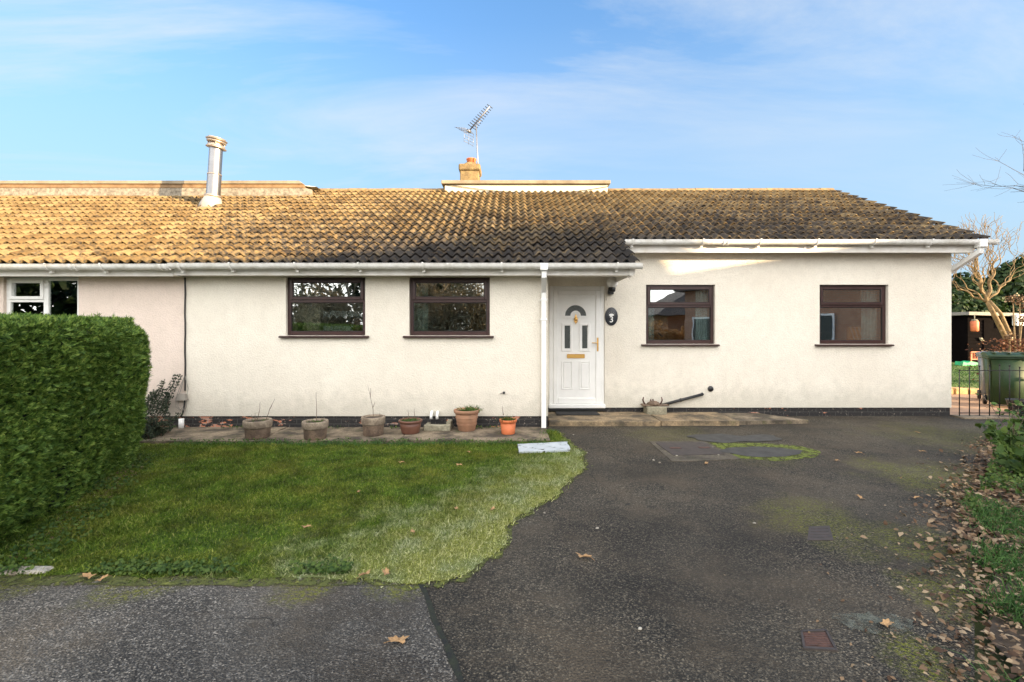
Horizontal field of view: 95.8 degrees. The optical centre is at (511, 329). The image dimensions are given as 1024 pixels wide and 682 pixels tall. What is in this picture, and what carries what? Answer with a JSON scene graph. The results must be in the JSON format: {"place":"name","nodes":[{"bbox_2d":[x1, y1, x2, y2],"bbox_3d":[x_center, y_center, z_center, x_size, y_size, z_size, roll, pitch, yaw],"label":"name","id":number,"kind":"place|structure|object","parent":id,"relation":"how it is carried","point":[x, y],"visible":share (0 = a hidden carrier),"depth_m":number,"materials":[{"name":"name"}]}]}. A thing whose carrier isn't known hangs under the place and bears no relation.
{"place":"outdoors","nodes":[
{"label":"outdoors","id":0,"kind":"place"},
{"bbox_2d":[139,427,286,443],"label":"path","id":1,"kind":"structure","parent":0,"point":[198,433],"depth_m":6.50,"materials":[{"name":"concrete"}]},
{"bbox_2d":[140,374,182,438],"bbox_3d":[-5.084,1.082,6.422,0.873,0.861,1.055,0,0,0],"label":"cotoneaster shrub","id":2,"kind":"object","parent":1,"relation":"on","point":[154,428],"visible":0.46,"depth_m":6.82,"materials":[{"name":"green plant"}]},
{"bbox_2d":[178,418,183,428],"bbox_3d":[-4.947,1.404,6.920,0.074,0.152,0.074,0,0,0],"label":"pipe stub","id":3,"kind":"object","parent":1,"relation":"on","point":[180,423],"visible":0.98,"depth_m":6.89,"materials":[{"name":"white plastic"}]},
{"bbox_2d":[242,399,274,439],"bbox_3d":[-3.488,1.210,6.345,0.366,0.525,0.368,0,0,-42],"label":"planter","id":4,"kind":"object","parent":1,"relation":"on","point":[258,428],"visible":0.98,"depth_m":6.22,"materials":[{"name":"brown stone"}]},
{"bbox_2d":[0,572,457,681],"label":"pavement","id":5,"kind":"structure","parent":0,"point":[154,632],"depth_m":2.28,"materials":[{"name":"grey asphalt"}]},
{"bbox_2d":[0,576,395,586],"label":"moss","id":6,"kind":"object","parent":5,"relation":"on","point":[116,580],"visible":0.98,"depth_m":2.74,"materials":[{"name":"green plant"}]},
{"bbox_2d":[79,572,95,578],"bbox_3d":[-2.529,1.464,2.755,0.114,0.020,0.045,0,5,-3],"label":"fallen leaf","id":7,"kind":"object","parent":6,"relation":"on","point":[88,575],"visible":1,"depth_m":2.76,"materials":[{"name":"beige plant"}]},
{"bbox_2d":[384,635,408,643],"bbox_3d":[-0.550,1.479,2.206,0.120,0.021,0.045,7,3,-25],"label":"fallen leaf","id":8,"kind":"object","parent":5,"relation":"on","point":[397,639],"visible":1,"depth_m":2.21,"materials":[{"name":"beige plant"}]},
{"bbox_2d":[418,584,463,681],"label":"tar joint","id":9,"kind":"object","parent":5,"relation":"on","point":[453,661],"visible":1,"depth_m":2.23,"materials":[{"name":"black asphalt"}]},
{"bbox_2d":[0,428,592,588],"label":"lawn","id":10,"kind":"structure","parent":0,"point":[446,568],"depth_m":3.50,"materials":[{"name":"green plant"}]},
{"bbox_2d":[0,310,153,541],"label":"conifer hedge","id":11,"kind":"object","parent":10,"relation":"on","point":[73,393],"visible":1,"depth_m":3.81,"materials":[{"name":"green plant"}]},
{"bbox_2d":[0,451,353,575],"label":"ground ivy","id":12,"kind":"object","parent":10,"relation":"on","point":[187,566],"visible":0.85,"depth_m":2.92,"materials":[{"name":"green plant"}]},
{"bbox_2d":[167,429,553,448],"bbox_3d":[-1.881,1.457,6.367,5.227,0.104,1.187,0,0,0],"label":"grass edging","id":13,"kind":"object","parent":10,"relation":"on","point":[374,442],"depth_m":6.02,"materials":[{"name":"green plant"}]},
{"bbox_2d":[382,567,388,574],"bbox_3d":[-0.763,1.465,2.800,0.042,0.020,0.114,-7,2,-32],"label":"fallen leaf","id":14,"kind":"object","parent":10,"relation":"on","point":[385,571],"visible":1,"depth_m":2.81,"materials":[{"name":"beige plant"}]},
{"bbox_2d":[518,442,569,452],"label":"paving slab","id":15,"kind":"structure","parent":10,"relation":"on","point":[545,447],"depth_m":5.76,"materials":[{"name":"white concrete"}]},
{"bbox_2d":[255,427,404,442],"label":"path","id":16,"kind":"structure","parent":0,"point":[334,433],"depth_m":6.46,"materials":[{"name":"concrete"}]},
{"bbox_2d":[302,400,328,440],"bbox_3d":[-2.680,1.159,6.292,0.359,0.625,0.341,0,0,39],"label":"planter","id":17,"kind":"object","parent":16,"relation":"on","point":[314,429],"visible":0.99,"depth_m":6.17,"materials":[{"name":"brown stone"}]},
{"bbox_2d":[361,388,384,436],"bbox_3d":[-1.950,1.120,6.503,0.330,0.704,0.328,0,0,0],"label":"planter","id":18,"kind":"object","parent":16,"relation":"on","point":[373,425],"visible":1,"depth_m":6.39,"materials":[{"name":"brown stone"}]},
{"bbox_2d":[400,427,549,442],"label":"path","id":19,"kind":"structure","parent":0,"point":[486,434],"depth_m":6.44,"materials":[{"name":"concrete"}]},
{"bbox_2d":[145,425,545,441],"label":"path weeds","id":20,"kind":"object","parent":19,"relation":"on","point":[274,439],"visible":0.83,"depth_m":6.12,"materials":[{"name":"green plant"}]},
{"bbox_2d":[398,412,421,434],"bbox_3d":[-1.450,1.297,6.607,0.339,0.351,0.337,0,0,0],"label":"planter","id":21,"kind":"object","parent":19,"relation":"on","point":[410,425],"visible":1,"depth_m":6.50,"materials":[{"name":"brown ceramic"}]},
{"bbox_2d":[424,410,451,430],"bbox_3d":[-1.090,1.343,6.855,0.386,0.254,0.311,0,0,0],"label":"drain gully","id":22,"kind":"object","parent":19,"relation":"on","point":[429,426],"visible":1,"depth_m":6.70,"materials":[{"name":"concrete"}]},
{"bbox_2d":[453,404,483,431],"bbox_3d":[-0.635,1.272,6.800,0.446,0.400,0.426,0,0,0],"label":"planter","id":23,"kind":"object","parent":19,"relation":"on","point":[466,417],"visible":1,"depth_m":6.67,"materials":[{"name":"ceramic"}]},
{"bbox_2d":[496,407,516,434],"bbox_3d":[-0.080,1.276,6.559,0.309,0.393,0.320,0,0,-43],"label":"planter","id":24,"kind":"object","parent":19,"relation":"on","point":[508,424],"visible":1,"depth_m":6.49,"materials":[{"name":"orange ceramic"}]},
{"bbox_2d":[0,0,1023,280],"label":"sky","id":25,"kind":"structure","parent":0,"point":[881,101],"materials":[{"name":"blue"}]},
{"bbox_2d":[155,416,1022,681],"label":"driveway","id":26,"kind":"structure","parent":0,"point":[684,578],"depth_m":2.92,"materials":[{"name":"grey asphalt"}]},
{"bbox_2d":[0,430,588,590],"bbox_3d":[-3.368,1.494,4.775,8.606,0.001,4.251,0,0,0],"label":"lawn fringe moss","id":27,"kind":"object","parent":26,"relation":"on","point":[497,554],"visible":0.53,"depth_m":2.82,"materials":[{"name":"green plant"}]},
{"bbox_2d":[576,552,594,560],"bbox_3d":[0.477,1.479,3.024,0.131,0.023,0.044,4,-5,19],"label":"fallen leaf","id":28,"kind":"object","parent":26,"relation":"on","point":[584,555],"visible":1,"depth_m":3.03,"materials":[{"name":"beige plant"}]},
{"bbox_2d":[548,412,660,425],"bbox_3d":[1.448,1.480,7.614,1.745,0.120,0.829,0,0,0],"label":"door step","id":29,"kind":"object","parent":26,"relation":"on","point":[622,419],"depth_m":7.33,"materials":[{"name":"concrete"}]},
{"bbox_2d":[555,411,599,414],"bbox_3d":[1.101,1.407,7.815,0.720,0.023,0.290,0,0,0],"label":"doormat","id":30,"kind":"object","parent":29,"relation":"on","point":[576,412],"visible":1,"depth_m":7.75,"materials":[{"name":"black rubber"}]},
{"bbox_2d":[649,441,740,461],"bbox_3d":[2.239,1.502,5.739,0.833,0.037,0.974,0,0,0],"label":"manhole cover","id":31,"kind":"object","parent":26,"relation":"on","point":[684,451],"visible":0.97,"depth_m":5.66,"materials":[{"name":"metal"}]},
{"bbox_2d":[651,412,738,425],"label":"concrete slab","id":32,"kind":"structure","parent":26,"relation":"on","point":[693,419],"depth_m":7.36,"materials":[{"name":"grey concrete"}]},
{"bbox_2d":[641,397,668,414],"bbox_3d":[2.442,1.294,7.905,0.440,0.292,0.230,0,0,0],"label":"stone planter","id":33,"kind":"object","parent":32,"relation":"on","point":[652,407],"visible":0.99,"depth_m":7.81,"materials":[{"name":"stone"}]},
{"bbox_2d":[687,434,781,442],"bbox_3d":[3.076,1.492,6.377,1.256,0.001,0.546,0,0,0],"label":"tar patch","id":34,"kind":"object","parent":26,"relation":"on","point":[723,438],"visible":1,"depth_m":6.36,"materials":[{"name":"grey asphalt"}]},
{"bbox_2d":[719,446,802,456],"bbox_3d":[3.076,1.492,5.676,1.042,0.001,0.493,0,0,0],"label":"tar patch","id":35,"kind":"object","parent":26,"relation":"on","point":[756,451],"visible":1,"depth_m":5.67,"materials":[{"name":"grey asphalt"}]},
{"bbox_2d":[720,413,807,424],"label":"concrete slab","id":36,"kind":"structure","parent":26,"relation":"on","point":[750,418],"depth_m":7.44,"materials":[{"name":"beige concrete"}]},
{"bbox_2d":[710,443,820,460],"bbox_3d":[2.988,1.496,5.712,1.618,0.001,0.872,0,0,0],"label":"moss","id":37,"kind":"object","parent":26,"relation":"on","point":[791,457],"visible":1,"depth_m":5.79,"materials":[{"name":"green plant"}]},
{"bbox_2d":[801,629,837,651],"bbox_3d":[1.468,1.506,2.231,0.202,0.029,0.153,0,0,0],"label":"stopcock cover","id":38,"kind":"object","parent":26,"relation":"on","point":[813,638],"visible":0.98,"depth_m":2.22,"materials":[{"name":"metal"}]},
{"bbox_2d":[807,526,833,540],"bbox_3d":[2.275,1.501,3.405,0.155,0.018,0.385,0,0,35],"label":"stopcock cover","id":39,"kind":"object","parent":26,"relation":"on","point":[819,533],"visible":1,"depth_m":3.38,"materials":[{"name":"metal"}]},
{"bbox_2d":[832,612,912,633],"bbox_3d":[1.853,1.495,2.373,0.424,0.001,0.206,0,0,0],"label":"cement stain","id":40,"kind":"object","parent":26,"relation":"on","point":[867,616],"visible":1,"depth_m":2.38,"materials":[{"name":"grey concrete"}]},
{"bbox_2d":[878,618,894,626],"bbox_3d":[1.894,1.482,2.338,0.104,0.018,0.042,1,4,-20],"label":"fallen leaf","id":41,"kind":"object","parent":40,"relation":"on","point":[887,622],"visible":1,"depth_m":2.34,"materials":[{"name":"beige plant"}]},
{"bbox_2d":[763,431,1009,681],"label":"leaf fragments","id":42,"kind":"object","parent":26,"relation":"on","point":[870,621],"visible":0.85,"depth_m":2.68,"materials":[{"name":"brown plant"}]},
{"bbox_2d":[549,411,1019,681],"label":"ground","id":43,"kind":"structure","parent":0,"point":[979,626],"depth_m":2.29,"materials":[{"name":"brown soil"}]},
{"bbox_2d":[0,566,53,574],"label":"kerb stone","id":44,"kind":"object","parent":43,"relation":"on","point":[40,569],"visible":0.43,"depth_m":2.83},
{"bbox_2d":[0,135,321,426],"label":"neighbouring bungalow","id":45,"kind":"object","parent":43,"relation":"on","point":[104,248],"visible":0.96,"depth_m":7.55,"materials":[{"name":"concrete"}]},
{"bbox_2d":[7,277,78,315],"bbox_3d":[-7.129,-0.219,7.061,1.137,1.162,0.078,0,0,0],"label":"window","id":46,"kind":"structure","parent":45,"relation":"in","point":[51,295],"depth_m":7.06,"materials":[{"name":"white plastic"}]},
{"bbox_2d":[176,278,187,415],"bbox_3d":[-4.968,0.258,6.969,0.185,2.095,0.059,0,0,0],"label":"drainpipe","id":47,"kind":"object","parent":45,"relation":"attached to","point":[182,396],"visible":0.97,"depth_m":6.98,"materials":[{"name":"black plastic"}]},
{"bbox_2d":[167,157,999,428],"bbox_3d":[1.550,-1.603,11.486,12.971,6.306,9.828,0,0,0],"label":"bungalow","id":48,"kind":"object","parent":43,"relation":"on","point":[515,275],"visible":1,"depth_m":8.03,"materials":[{"name":"paint"}]},
{"bbox_2d":[296,320,303,330],"bbox_3d":[-3.290,-0.046,7.190,0.110,0.200,0.110,0,0,0],"label":"ornament","id":49,"kind":"object","parent":48,"relation":"on","point":[300,323],"visible":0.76,"depth_m":7.16,"materials":[{"name":"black plastic"}]},
{"bbox_2d":[294,283,319,330],"bbox_3d":[-3.217,-0.275,7.252,0.441,0.950,0.044,0,0,0],"label":"curtain","id":50,"kind":"object","parent":48,"relation":"hanging from","point":[308,314],"visible":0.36,"depth_m":7.26,"materials":[{"name":"beige fabric"}]},
{"bbox_2d":[278,277,368,337],"bbox_3d":[-2.834,-0.341,7.030,1.346,0.918,0.170,0,0,0],"label":"window","id":51,"kind":"structure","parent":48,"relation":"in","point":[292,299],"depth_m":7.06,"materials":[{"name":"plastic"}]},
{"bbox_2d":[323,311,361,317],"bbox_3d":[-2.662,-0.239,7.272,0.615,0.110,0.016,0,0,0],"label":"lace valance","id":52,"kind":"object","parent":48,"relation":"hanging from","point":[343,314],"visible":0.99,"depth_m":7.27,"materials":[{"name":"white fabric"}]},
{"bbox_2d":[323,326,362,330],"bbox_3d":[-2.662,-0.008,7.282,0.615,0.110,0.016,0,0,0],"label":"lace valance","id":53,"kind":"object","parent":48,"relation":"hanging from","point":[337,328],"visible":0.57,"depth_m":7.28,"materials":[{"name":"fabric"}]},
{"bbox_2d":[349,318,362,330],"bbox_3d":[-2.415,-0.069,7.181,0.183,0.245,0.150,0,0,-33],"label":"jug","id":54,"kind":"object","parent":48,"relation":"on","point":[357,325],"visible":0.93,"depth_m":7.14,"materials":[{"name":"grey plastic"}]},
{"bbox_2d":[414,283,427,330],"bbox_3d":[-1.431,-0.275,7.252,0.241,0.950,0.044,0,0,0],"label":"curtain","id":55,"kind":"object","parent":48,"relation":"hanging from","point":[420,316],"visible":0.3,"depth_m":7.25,"materials":[{"name":"grey fabric"}]},
{"bbox_2d":[403,277,493,337],"bbox_3d":[-0.959,-0.341,7.030,1.365,0.918,0.170,0,0,0],"label":"window","id":56,"kind":"structure","parent":48,"relation":"in","point":[413,298],"depth_m":7.06,"materials":[{"name":"plastic"}]},
{"bbox_2d":[456,104,491,176],"bbox_3d":[-1.031,-5.072,12.786,1.117,2.023,0.412,0,0,34],"label":"tv aerial","id":57,"kind":"object","parent":48,"relation":"attached to","point":[474,125],"visible":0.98,"depth_m":12.70,"materials":[{"name":"metal"}]},
{"bbox_2d":[549,286,605,410],"bbox_3d":[1.127,0.319,8.102,0.987,2.163,0.255,0,0,0],"label":"door","id":58,"kind":"structure","parent":48,"relation":"in","point":[576,313],"depth_m":8.05,"materials":[{"name":"white plastic"}]},
{"bbox_2d":[605,307,617,325],"bbox_3d":[1.723,-0.233,8.018,0.224,0.316,0.016,0,0,0],"label":"house number plaque","id":59,"kind":"object","parent":48,"relation":"attached to","point":[611,316],"visible":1,"depth_m":8.01,"materials":[{"name":"ceramic"}]},
{"bbox_2d":[606,277,617,294],"bbox_3d":[1.714,-0.761,7.921,0.196,0.298,0.217,0,0,0],"label":"wall lamp","id":60,"kind":"object","parent":48,"relation":"attached to","point":[611,283],"visible":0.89,"depth_m":7.86,"materials":[{"name":"black glass"}]},
{"bbox_2d":[648,290,653,339],"bbox_3d":[2.455,-0.190,8.192,0.136,1.180,0.028,0,0,0],"label":"curtain","id":61,"kind":"object","parent":48,"relation":"hanging from","point":[650,323],"visible":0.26,"depth_m":8.18,"materials":[{"name":"grey fabric"}]},
{"bbox_2d":[641,285,719,345],"bbox_3d":[2.914,-0.253,8.060,1.345,1.064,0.170,0,0,0],"label":"window","id":62,"kind":"structure","parent":48,"relation":"in","point":[710,304],"depth_m":8.09,"materials":[{"name":"plastic"}]},
{"bbox_2d":[662,392,703,404],"bbox_3d":[2.927,1.210,7.999,0.801,0.247,0.097,0,0,0],"label":"waste pipe","id":63,"kind":"object","parent":48,"relation":"attached to","point":[685,398],"visible":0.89,"depth_m":7.96,"materials":[{"name":"black plastic"}]},
{"bbox_2d":[696,290,706,339],"bbox_3d":[3.355,-0.190,8.192,0.212,1.180,0.028,0,0,0],"label":"curtain","id":64,"kind":"object","parent":48,"relation":"hanging from","point":[701,321],"visible":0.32,"depth_m":8.19,"materials":[{"name":"grey fabric"}]},
{"bbox_2d":[847,327,860,339],"bbox_3d":[6.057,0.080,8.195,0.250,0.270,0.030,0,0,0],"label":"cardboard panel","id":65,"kind":"object","parent":48,"relation":"on","point":[849,335],"visible":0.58,"depth_m":8.18,"materials":[{"name":"brown cardboard"}]},
{"bbox_2d":[815,285,893,345],"bbox_3d":[5.925,-0.253,8.060,1.338,1.064,0.170,0,0,0],"label":"window","id":66,"kind":"structure","parent":48,"relation":"in","point":[877,293],"depth_m":8.09,"materials":[{"name":"plastic"}]},
{"bbox_2d":[850,325,862,339],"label":"reed sticks","id":67,"kind":"object","parent":48,"relation":"on","point":[856,332],"visible":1,"depth_m":8.15,"materials":[{"name":"brown plant"}]},
{"bbox_2d":[861,290,870,339],"bbox_3d":[6.316,-0.190,8.192,0.272,1.180,0.028,0,0,0],"label":"curtain","id":68,"kind":"object","parent":48,"relation":"hanging from","point":[865,322],"visible":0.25,"depth_m":8.19,"materials":[{"name":"brown fabric"}]},
{"bbox_2d":[951,387,967,393],"bbox_3d":[10.654,1.461,11.073,0.310,0.159,0.253,0,0,0],"label":"edging stone","id":69,"kind":"object","parent":43,"relation":"on","point":[962,390],"visible":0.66,"depth_m":10.95,"materials":[{"name":"beige stone"}]},
{"bbox_2d":[967,388,978,393],"bbox_3d":[11.001,1.469,11.070,0.345,0.142,0.260,0,0,0],"label":"edging stone","id":70,"kind":"object","parent":43,"relation":"on","point":[973,390],"visible":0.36,"depth_m":10.94,"materials":[{"name":"beige stone"}]},
{"bbox_2d":[951,287,1004,311],"bbox_3d":[21.784,-0.403,23.642,5.412,3.806,3.132,0,0,0],"label":"ivy thicket","id":71,"kind":"object","parent":43,"relation":"on","point":[961,301],"visible":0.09,"depth_m":22.62,"materials":[{"name":"green plant"}]},
{"bbox_2d":[950,415,1020,418],"bbox_3d":[10.805,1.508,7.915,6.390,0.065,0.270,0,0,0],"label":"threshold strip","id":72,"kind":"object","parent":43,"relation":"on","point":[982,416],"visible":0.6,"depth_m":7.88,"materials":[{"name":"concrete"}]},
{"bbox_2d":[958,364,1023,415],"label":"garden railing","id":73,"kind":"object","parent":72,"relation":"on","point":[979,370],"visible":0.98,"depth_m":7.92,"materials":[{"name":"black metal"}]},
{"bbox_2d":[951,272,1023,312],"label":"evergreen tree","id":74,"kind":"object","parent":43,"relation":"on","point":[1000,297],"visible":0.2,"depth_m":25.70,"materials":[{"name":"green plant"}]},
{"bbox_2d":[987,254,1023,311],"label":"evergreen tree","id":75,"kind":"object","parent":43,"relation":"on","point":[1003,272],"visible":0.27,"depth_m":25.94,"materials":[{"name":"green plant"}]},
{"bbox_2d":[951,362,978,387],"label":"garden lawn","id":76,"kind":"structure","parent":0,"point":[975,378],"depth_m":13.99,"materials":[{"name":"green plant"}]},
{"bbox_2d":[955,361,977,365],"bbox_3d":[18.745,1.370,19.075,0.650,0.180,0.350,0,0,0],"label":"garden toy","id":77,"kind":"object","parent":76,"relation":"on","point":[967,363],"visible":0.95,"depth_m":18.90,"materials":[{"name":"green plastic"}]},
{"bbox_2d":[970,351,979,360],"bbox_3d":[20.262,1.222,20.225,0.420,0.556,0.050,0,0,0],"label":"wire cage","id":78,"kind":"object","parent":76,"relation":"on","point":[971,355],"visible":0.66,"depth_m":20.21,"materials":[{"name":"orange metal"}]},
{"bbox_2d":[946,132,1023,202],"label":"bare tree","id":79,"kind":"object","parent":76,"relation":"on","point":[973,183],"visible":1,"depth_m":16.00,"materials":[{"name":"brown plant"}]},
{"bbox_2d":[951,312,1023,362],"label":"garden shed","id":80,"kind":"structure","parent":76,"relation":"on","point":[962,335],"depth_m":20.48,"materials":[{"name":"wood"}]},
{"bbox_2d":[970,315,978,331],"bbox_3d":[20.200,-0.282,20.200,0.290,0.709,0.290,0,0,0],"label":"orange feeder","id":81,"kind":"object","parent":80,"relation":"hanging from","point":[974,324],"visible":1,"depth_m":20.11,"materials":[{"name":"plastic"}]},
{"bbox_2d":[983,320,1001,351],"bbox_3d":[21.252,0.500,20.453,0.800,1.900,0.025,0,0,0],"label":"door","id":82,"kind":"structure","parent":80,"relation":"in","point":[990,330],"depth_m":20.44,"materials":[{"name":"brown wood"}]},
{"bbox_2d":[1012,314,1023,325],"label":"white box","id":83,"kind":"object","parent":80,"relation":"attached to","point":[1016,320],"visible":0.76,"depth_m":20.10,"materials":[{"name":"plastic"}]},
{"bbox_2d":[951,212,1023,350],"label":"corkscrew tree","id":84,"kind":"object","parent":76,"relation":"on","point":[991,307],"visible":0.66,"depth_m":13.46,"materials":[{"name":"brown plant"}]},
{"bbox_2d":[965,293,1023,380],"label":"dry hydrangea","id":85,"kind":"object","parent":76,"relation":"on","point":[1016,345],"visible":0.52,"depth_m":12.52,"materials":[{"name":"brown plant"}]},
{"bbox_2d":[938,489,1023,681],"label":"long grass","id":86,"kind":"structure","parent":0,"point":[1003,555],"depth_m":2.95,"materials":[{"name":"green plant"}]},
{"bbox_2d":[950,394,1021,414],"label":"garden path","id":87,"kind":"structure","parent":0,"point":[964,404],"depth_m":9.18,"materials":[{"name":"beige stone"}]},
{"bbox_2d":[975,351,1015,398],"bbox_3d":[10.392,0.994,9.896,0.592,1.052,0.767,0,0,38],"label":"wheelie bin","id":88,"kind":"object","parent":87,"relation":"on","point":[982,377],"visible":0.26,"depth_m":10.01,"materials":[{"name":"grey plastic"}]},
{"bbox_2d":[981,351,1023,404],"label":"wheelie bin","id":89,"kind":"object","parent":87,"relation":"on","point":[1004,360],"visible":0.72,"depth_m":8.95,"materials":[{"name":"green plastic"}]},
{"bbox_2d":[1005,398,1023,414],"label":"plant pot","id":90,"kind":"object","parent":87,"relation":"on","point":[1014,405],"visible":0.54,"depth_m":8.35,"materials":[{"name":"black plastic"}]},
{"bbox_2d":[972,470,1023,681],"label":"flower bed","id":91,"kind":"object","parent":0,"point":[1006,642],"visible":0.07,"depth_m":2.36,"materials":[{"name":"green plant"}]},
{"bbox_2d":[801,429,1023,681],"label":"leaf litter","id":92,"kind":"object","parent":91,"relation":"on","point":[1018,650],"visible":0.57,"depth_m":2.91,"materials":[{"name":"brown plant"}]},
{"bbox_2d":[964,425,1023,515],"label":"ivy ground cover","id":93,"kind":"object","parent":91,"relation":"on","point":[993,477],"visible":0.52,"depth_m":4.30,"materials":[{"name":"green plant"}]},
{"bbox_2d":[975,413,1023,462],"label":"border plant","id":94,"kind":"object","parent":91,"relation":"on","point":[1005,438],"visible":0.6,"depth_m":5.01,"materials":[{"name":"green plant"}]},
{"bbox_2d":[975,390,1023,435],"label":"border plant","id":95,"kind":"object","parent":91,"relation":"on","point":[1018,402],"visible":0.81,"depth_m":5.98,"materials":[{"name":"green plant"}]},
{"bbox_2d":[994,438,1023,478],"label":"border plant","id":96,"kind":"object","parent":91,"relation":"on","point":[1008,460],"visible":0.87,"depth_m":4.57,"materials":[{"name":"green plant"}]},
{"bbox_2d":[1013,406,1023,427],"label":"border plant","id":97,"kind":"object","parent":91,"relation":"on","point":[1020,410],"visible":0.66,"depth_m":6.45,"materials":[{"name":"green plant"}]}
]}

